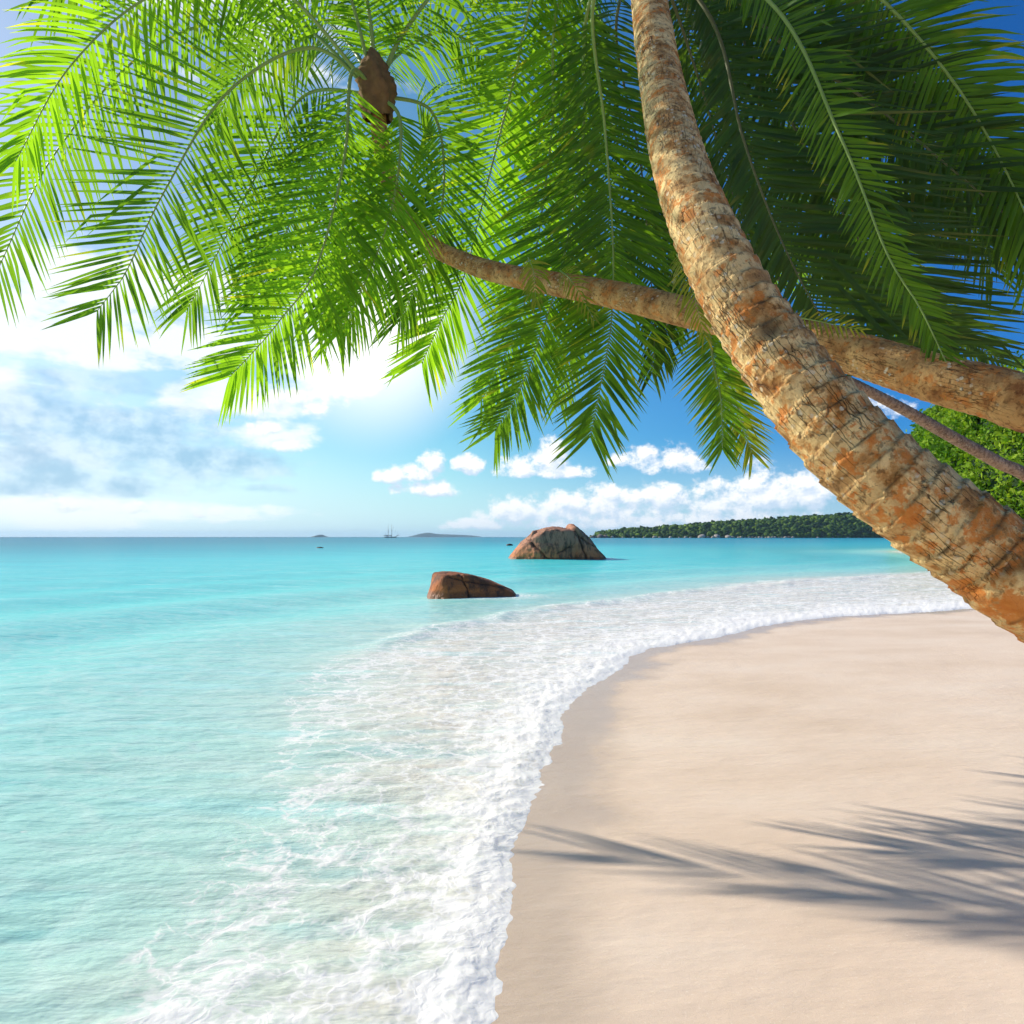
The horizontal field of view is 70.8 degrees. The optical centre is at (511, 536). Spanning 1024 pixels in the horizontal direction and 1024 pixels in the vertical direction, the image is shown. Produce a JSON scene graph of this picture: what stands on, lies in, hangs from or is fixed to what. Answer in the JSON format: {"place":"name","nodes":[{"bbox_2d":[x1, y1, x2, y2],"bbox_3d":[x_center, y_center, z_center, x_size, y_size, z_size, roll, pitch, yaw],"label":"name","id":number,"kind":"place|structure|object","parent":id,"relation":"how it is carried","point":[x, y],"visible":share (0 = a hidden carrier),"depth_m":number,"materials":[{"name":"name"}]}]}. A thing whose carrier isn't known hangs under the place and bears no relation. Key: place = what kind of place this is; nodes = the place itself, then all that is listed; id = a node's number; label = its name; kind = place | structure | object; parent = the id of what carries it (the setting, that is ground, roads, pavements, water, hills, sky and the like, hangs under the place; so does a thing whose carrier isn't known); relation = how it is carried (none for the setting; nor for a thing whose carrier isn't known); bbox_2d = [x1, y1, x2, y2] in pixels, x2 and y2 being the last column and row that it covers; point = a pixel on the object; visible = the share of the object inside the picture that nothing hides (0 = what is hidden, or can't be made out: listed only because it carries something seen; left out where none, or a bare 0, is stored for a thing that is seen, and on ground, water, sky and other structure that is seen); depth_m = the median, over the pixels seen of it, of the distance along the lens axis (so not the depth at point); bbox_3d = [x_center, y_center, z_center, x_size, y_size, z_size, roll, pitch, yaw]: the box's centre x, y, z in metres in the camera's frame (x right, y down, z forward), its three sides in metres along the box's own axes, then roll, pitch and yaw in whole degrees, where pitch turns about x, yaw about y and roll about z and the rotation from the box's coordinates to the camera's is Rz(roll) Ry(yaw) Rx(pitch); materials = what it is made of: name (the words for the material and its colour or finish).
{"place":"outdoors","nodes":[
{"label":"outdoors","id":0,"kind":"place"},
{"bbox_2d":[409,533,479,536],"bbox_3d":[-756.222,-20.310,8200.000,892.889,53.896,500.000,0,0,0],"label":"hill island","id":1,"kind":"structure","parent":0,"point":[432,535],"depth_m":8000.59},
{"bbox_2d":[0,537,972,1023],"bbox_3d":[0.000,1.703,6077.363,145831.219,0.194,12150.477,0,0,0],"label":"sea","id":2,"kind":"structure","parent":0,"point":[270,781],"depth_m":5.99,"materials":[{"name":"liquid"}]},
{"bbox_2d":[427,571,515,598],"bbox_3d":[-1.127,1.820,20.403,3.094,1.634,1.978,0,0,0],"label":"granite boulder","id":3,"kind":"object","parent":2,"relation":"in","point":[449,585],"visible":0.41,"depth_m":19.97,"materials":[{"name":"brown stone"}]},
{"bbox_2d":[508,524,605,559],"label":"granite boulder","id":4,"kind":"object","parent":2,"relation":"in","point":[571,541],"visible":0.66,"depth_m":53.94,"materials":[{"name":"stone"}]},
{"bbox_2d":[0,0,1023,536],"label":"sky","id":5,"kind":"structure","parent":0,"point":[115,447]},
{"bbox_2d":[614,520,882,537],"bbox_3d":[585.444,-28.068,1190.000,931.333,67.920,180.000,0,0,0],"label":"headland hill","id":6,"kind":"structure","parent":0,"point":[742,531],"depth_m":1107.13,"materials":[{"name":"green plant"}]},
{"bbox_2d":[589,512,883,537],"bbox_3d":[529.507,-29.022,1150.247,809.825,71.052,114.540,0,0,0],"label":"headland forest","id":7,"kind":"object","parent":6,"relation":"on","point":[846,526],"visible":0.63,"depth_m":1121.64,"materials":[{"name":"green plant"}]},
{"bbox_2d":[491,609,1023,1023],"bbox_3d":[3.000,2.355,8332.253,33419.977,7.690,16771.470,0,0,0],"label":"beach","id":8,"kind":"structure","parent":0,"point":[816,821],"depth_m":3.97,"materials":[{"name":"beige sand"}]},
{"bbox_2d":[0,0,1023,432],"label":"palm tree","id":9,"kind":"object","parent":8,"relation":"on","point":[988,392],"visible":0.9,"depth_m":6.61,"materials":[{"name":"green plant"}]},
{"bbox_2d":[379,0,1023,642],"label":"palm tree","id":10,"kind":"object","parent":8,"relation":"on","point":[849,444],"visible":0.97,"depth_m":5.17,"materials":[{"name":"green plant"}]},
{"bbox_2d":[596,61,1023,481],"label":"palm tree","id":11,"kind":"object","parent":8,"relation":"on","point":[721,396],"visible":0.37,"depth_m":7.16,"materials":[{"name":"green plant"}]},
{"bbox_2d":[896,416,1023,549],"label":"wooded hill","id":12,"kind":"structure","parent":0,"point":[993,482],"depth_m":73.89,"materials":[{"name":"green plant"}]},
{"bbox_2d":[890,349,1023,542],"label":"hill foliage","id":13,"kind":"object","parent":12,"relation":"on","point":[940,448],"visible":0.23,"depth_m":75.67,"materials":[{"name":"green plant"}]}
]}

